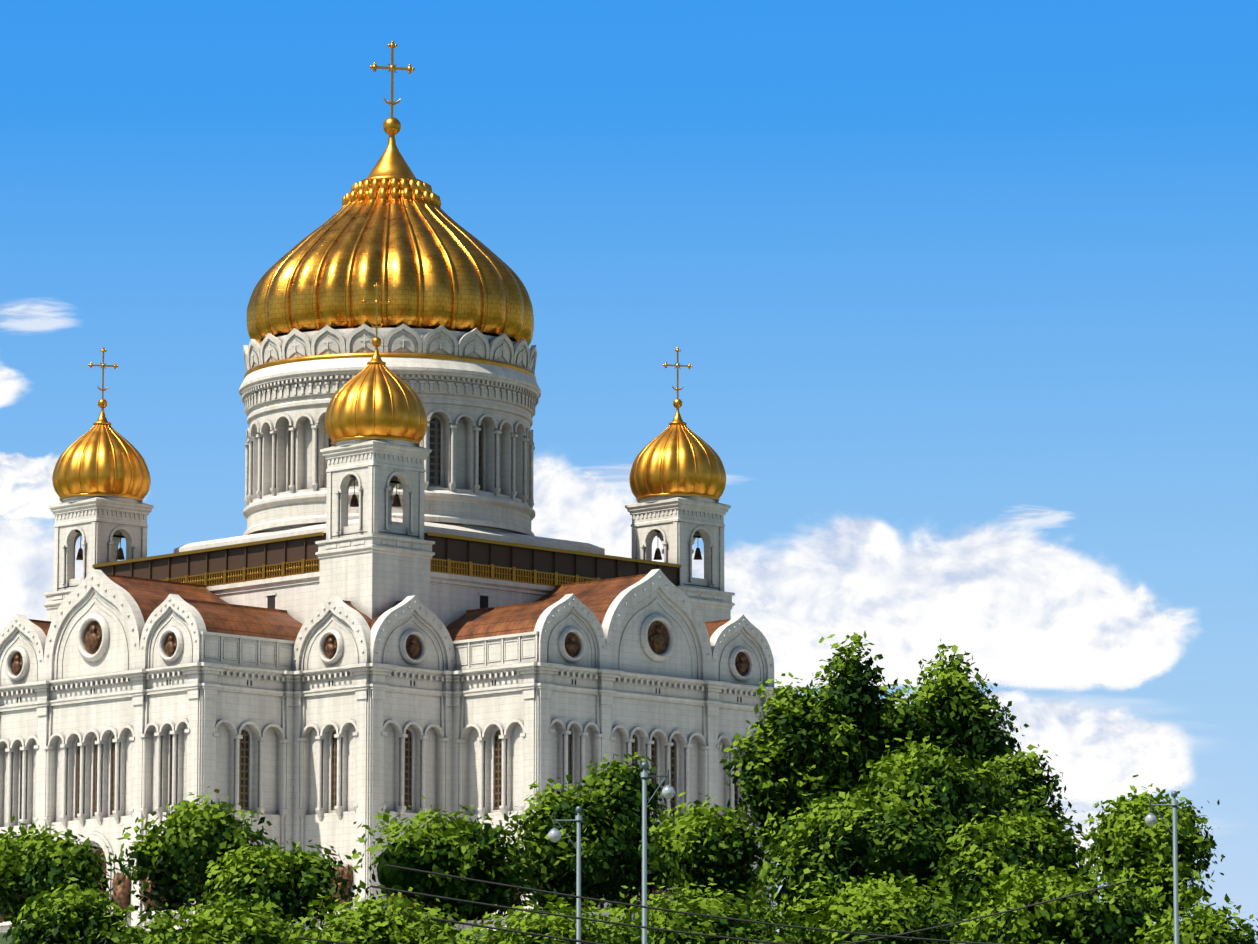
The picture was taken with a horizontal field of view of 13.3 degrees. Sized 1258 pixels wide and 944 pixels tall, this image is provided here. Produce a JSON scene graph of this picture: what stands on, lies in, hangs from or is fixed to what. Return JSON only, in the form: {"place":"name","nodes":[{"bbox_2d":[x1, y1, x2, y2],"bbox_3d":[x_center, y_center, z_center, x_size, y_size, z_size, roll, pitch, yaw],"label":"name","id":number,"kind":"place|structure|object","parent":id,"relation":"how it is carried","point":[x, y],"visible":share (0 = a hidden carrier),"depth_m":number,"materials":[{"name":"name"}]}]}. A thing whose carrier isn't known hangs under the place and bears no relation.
{"place":"outdoors","nodes":[
{"label":"outdoors","id":0,"kind":"place"},
{"bbox_2d":[0,366,23,406],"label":"cloud","id":1,"kind":"structure","parent":0,"point":[11,384],"depth_m":9050.65,"materials":[{"name":"white"}]},
{"bbox_2d":[0,518,46,630],"bbox_3d":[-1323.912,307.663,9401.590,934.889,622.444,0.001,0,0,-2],"label":"cloud","id":2,"kind":"structure","parent":0,"point":[18,596],"depth_m":9409.87,"materials":[{"name":"white"}]},
{"bbox_2d":[0,454,52,516],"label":"cloud","id":3,"kind":"structure","parent":0,"point":[23,491],"depth_m":9170.89,"materials":[{"name":"white"}]},
{"bbox_2d":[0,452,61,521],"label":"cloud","id":4,"kind":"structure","parent":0,"point":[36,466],"depth_m":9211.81,"materials":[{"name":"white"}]},
{"bbox_2d":[5,453,58,518],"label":"cloud","id":5,"kind":"structure","parent":0,"point":[53,462],"depth_m":9252.52,"materials":[{"name":"white"}]},
{"bbox_2d":[0,303,67,329],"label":"cloud","id":6,"kind":"structure","parent":0,"point":[24,316],"depth_m":9131.65,"materials":[{"name":"white"}]},
{"bbox_2d":[0,516,82,611],"bbox_3d":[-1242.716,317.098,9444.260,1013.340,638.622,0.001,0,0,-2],"label":"cloud","id":7,"kind":"structure","parent":0,"point":[35,537],"depth_m":9450.93,"materials":[{"name":"white"}]},
{"bbox_2d":[0,930,806,943],"bbox_3d":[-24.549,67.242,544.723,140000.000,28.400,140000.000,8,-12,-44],"label":"ground","id":8,"kind":"structure","parent":0,"point":[9,939],"depth_m":428.88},
{"bbox_2d":[0,813,121,925],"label":"tree","id":9,"kind":"object","parent":8,"relation":"on","point":[24,873],"visible":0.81,"depth_m":444.18,"materials":[{"name":"green plant"}]},
{"bbox_2d":[2,866,140,943],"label":"tree","id":10,"kind":"object","parent":8,"relation":"on","point":[73,916],"visible":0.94,"depth_m":303.69,"materials":[{"name":"green plant"}]},
{"bbox_2d":[107,786,277,925],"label":"tree","id":11,"kind":"object","parent":8,"relation":"on","point":[178,856],"visible":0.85,"depth_m":453.12,"materials":[{"name":"green plant"}]},
{"bbox_2d":[85,883,321,943],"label":"tree","id":12,"kind":"object","parent":8,"relation":"on","point":[222,925],"visible":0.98,"depth_m":295.37,"materials":[{"name":"green plant"}]},
{"bbox_2d":[199,839,355,929],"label":"tree","id":13,"kind":"object","parent":8,"relation":"on","point":[287,882],"visible":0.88,"depth_m":440.86,"materials":[{"name":"green plant"}]},
{"bbox_2d":[271,884,484,943],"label":"tree","id":14,"kind":"object","parent":8,"relation":"on","point":[368,922],"visible":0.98,"depth_m":286.38,"materials":[{"name":"green plant"}]},
{"bbox_2d":[0,40,776,931],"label":"cathedral","id":15,"kind":"structure","parent":8,"relation":"on","point":[390,602],"depth_m":525.56,"materials":[{"name":"stone"}]},
{"bbox_2d":[345,795,544,926],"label":"tree","id":16,"kind":"object","parent":8,"relation":"on","point":[463,847],"visible":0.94,"depth_m":435.21,"materials":[{"name":"green plant"}]},
{"bbox_2d":[433,891,671,943],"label":"tree","id":17,"kind":"object","parent":8,"relation":"on","point":[557,926],"visible":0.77,"depth_m":282.11,"materials":[{"name":"green plant"}]},
{"bbox_2d":[548,806,581,943],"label":"street lamp","id":18,"kind":"object","parent":8,"relation":"on","point":[554,834],"visible":1,"depth_m":218.41,"materials":[{"name":"grey metal"}]},
{"bbox_2d":[500,774,649,919],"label":"tree","id":19,"kind":"object","parent":8,"relation":"on","point":[601,859],"visible":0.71,"depth_m":444.60,"materials":[{"name":"green plant"}]},
{"bbox_2d":[563,751,679,922],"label":"tree","id":20,"kind":"object","parent":8,"relation":"on","point":[628,782],"visible":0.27,"depth_m":450.24,"materials":[{"name":"green plant"}]},
{"bbox_2d":[638,792,778,913],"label":"tree","id":21,"kind":"object","parent":8,"relation":"on","point":[702,845],"visible":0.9,"depth_m":440.79,"materials":[{"name":"green plant"}]},
{"bbox_2d":[596,874,825,943],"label":"tree","id":22,"kind":"object","parent":8,"relation":"on","point":[708,905],"visible":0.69,"depth_m":291.62,"materials":[{"name":"green plant"}]},
{"bbox_2d":[718,672,857,927],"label":"tree","id":23,"kind":"object","parent":8,"relation":"on","point":[770,784],"visible":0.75,"depth_m":448.08,"materials":[{"name":"green plant"}]},
{"bbox_2d":[736,631,944,821],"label":"tree","id":24,"kind":"object","parent":8,"relation":"on","point":[866,724],"visible":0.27,"depth_m":455.67,"materials":[{"name":"green plant"}]},
{"bbox_2d":[745,778,971,939],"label":"tree","id":25,"kind":"object","parent":8,"relation":"on","point":[844,842],"visible":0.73,"depth_m":420.90,"materials":[{"name":"green plant"}]},
{"bbox_2d":[769,867,999,943],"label":"tree","id":26,"kind":"object","parent":8,"relation":"on","point":[878,909],"visible":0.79,"depth_m":296.94,"materials":[{"name":"green plant"}]},
{"bbox_2d":[847,731,1025,906],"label":"tree","id":27,"kind":"object","parent":8,"relation":"on","point":[970,791],"visible":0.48,"depth_m":427.68,"materials":[{"name":"green plant"}]},
{"bbox_2d":[894,638,1028,821],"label":"tree","id":28,"kind":"object","parent":8,"relation":"on","point":[962,711],"visible":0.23,"depth_m":459.45,"materials":[{"name":"green plant"}]},
{"bbox_2d":[928,804,1100,930],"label":"tree","id":29,"kind":"object","parent":8,"relation":"on","point":[1012,841],"visible":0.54,"depth_m":416.50,"materials":[{"name":"green plant"}]},
{"bbox_2d":[979,744,1092,879],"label":"tree","id":30,"kind":"object","parent":8,"relation":"on","point":[1032,787],"visible":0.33,"depth_m":439.34,"materials":[{"name":"green plant"}]},
{"bbox_2d":[943,853,1166,943],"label":"tree","id":31,"kind":"object","parent":8,"relation":"on","point":[1088,919],"visible":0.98,"depth_m":287.39,"materials":[{"name":"green plant"}]},
{"bbox_2d":[1080,775,1224,942],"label":"tree","id":32,"kind":"object","parent":8,"relation":"on","point":[1128,840],"visible":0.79,"depth_m":327.76,"materials":[{"name":"green plant"}]},
{"bbox_2d":[1125,894,1257,943],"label":"tree","id":33,"kind":"object","parent":8,"relation":"on","point":[1214,927],"visible":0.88,"depth_m":260.01,"materials":[{"name":"green plant"}]},
{"bbox_2d":[531,506,579,541],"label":"cloud","id":34,"kind":"structure","parent":0,"point":[543,524],"depth_m":9760.18,"materials":[{"name":"white"}]},
{"bbox_2d":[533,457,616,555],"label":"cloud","id":35,"kind":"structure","parent":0,"point":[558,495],"depth_m":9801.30,"materials":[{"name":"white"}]},
{"bbox_2d":[533,452,637,557],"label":"cloud","id":36,"kind":"structure","parent":0,"point":[614,513],"depth_m":9843.98,"materials":[{"name":"white"}]},
{"bbox_2d":[579,468,630,489],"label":"cloud","id":37,"kind":"structure","parent":0,"point":[622,476],"depth_m":9964.27,"materials":[{"name":"white"}]},
{"bbox_2d":[0,0,1257,943],"label":"sky","id":38,"kind":"structure","parent":0,"point":[943,269],"materials":[{"name":"blue"}]},
{"bbox_2d":[572,467,693,561],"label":"cloud","id":39,"kind":"structure","parent":0,"point":[629,498],"depth_m":9885.25,"materials":[{"name":"white"}]},
{"bbox_2d":[299,864,1129,943],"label":"overhead wires","id":40,"kind":"object","parent":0,"point":[638,926],"visible":1,"depth_m":148.60,"materials":[{"name":"grey"}]},
{"bbox_2d":[692,539,806,679],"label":"cloud","id":41,"kind":"structure","parent":0,"point":[783,633],"depth_m":10053.54,"materials":[{"name":"white"}]},
{"bbox_2d":[693,540,876,693],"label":"cloud","id":42,"kind":"structure","parent":0,"point":[811,603],"depth_m":10095.97,"materials":[{"name":"white"}]},
{"bbox_2d":[694,542,930,693],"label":"cloud","id":43,"kind":"structure","parent":0,"point":[900,631],"depth_m":10140.70,"materials":[{"name":"white"}]},
{"bbox_2d":[748,517,1004,686],"bbox_3d":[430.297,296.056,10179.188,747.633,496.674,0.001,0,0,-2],"label":"cloud","id":44,"kind":"structure","parent":0,"point":[949,598],"depth_m":10183.30,"materials":[{"name":"white"}]},
{"bbox_2d":[900,547,1023,687],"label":"cloud","id":45,"kind":"structure","parent":0,"point":[994,637],"depth_m":10227.79,"materials":[{"name":"white"}]},
{"bbox_2d":[820,514,1107,686],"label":"cloud","id":46,"kind":"structure","parent":0,"point":[1057,615],"depth_m":10270.31,"materials":[{"name":"white"}]},
{"bbox_2d":[895,688,1047,757],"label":"cloud","id":47,"kind":"structure","parent":0,"point":[1022,746],"depth_m":10509.85,"materials":[{"name":"white"}]},
{"bbox_2d":[814,672,1165,692],"bbox_3d":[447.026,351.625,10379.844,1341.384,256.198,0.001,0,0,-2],"label":"cloud","id":48,"kind":"structure","parent":0,"point":[1043,688],"depth_m":10393.52,"materials":[{"name":"white"}]},
{"bbox_2d":[903,687,1092,781],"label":"cloud","id":49,"kind":"structure","parent":0,"point":[1045,730],"depth_m":10551.56,"materials":[{"name":"white"}]},
{"bbox_2d":[1015,509,1066,525],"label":"cloud","id":50,"kind":"structure","parent":0,"point":[1043,517],"depth_m":11032.97,"materials":[{"name":"white"}]},
{"bbox_2d":[974,559,1165,689],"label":"cloud","id":51,"kind":"structure","parent":0,"point":[1127,641],"depth_m":10315.37,"materials":[{"name":"white"}]},
{"bbox_2d":[989,585,1192,694],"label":"cloud","id":52,"kind":"structure","parent":0,"point":[1170,623],"depth_m":10358.01,"materials":[{"name":"white"}]},
{"bbox_2d":[1009,688,1191,806],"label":"cloud","id":53,"kind":"structure","parent":0,"point":[1119,750],"depth_m":10596.42,"materials":[{"name":"white"}]},
{"bbox_2d":[1045,790,1160,872],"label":"cloud","id":54,"kind":"structure","parent":0,"point":[1080,816],"depth_m":10835.17,"materials":[{"name":"white"}]},
{"bbox_2d":[1031,703,1216,807],"bbox_3d":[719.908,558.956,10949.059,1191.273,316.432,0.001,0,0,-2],"label":"cloud","id":55,"kind":"structure","parent":0,"point":[1083,707],"depth_m":10962.52,"materials":[{"name":"white"}]},
{"bbox_2d":[1055,707,1195,804],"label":"cloud","id":56,"kind":"structure","parent":0,"point":[1180,778],"depth_m":10640.75,"materials":[{"name":"white"}]},
{"bbox_2d":[1078,734,1198,804],"bbox_3d":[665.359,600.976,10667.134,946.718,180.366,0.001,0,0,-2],"label":"cloud","id":57,"kind":"structure","parent":0,"point":[1179,786],"depth_m":10681.48,"materials":[{"name":"white"}]},
{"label":"embankment road","id":58,"kind":"structure","parent":0,"visible":0},
{"bbox_2d":[641,762,674,943],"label":"street lamp","id":59,"kind":"object","parent":58,"relation":"on","point":[668,791],"visible":1,"depth_m":199.75,"materials":[{"name":"grey metal"}]},
{"bbox_2d":[1145,791,1178,943],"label":"street lamp","id":60,"kind":"object","parent":58,"relation":"on","point":[1150,819],"visible":1,"depth_m":210.25,"materials":[{"name":"grey metal"}]}
]}

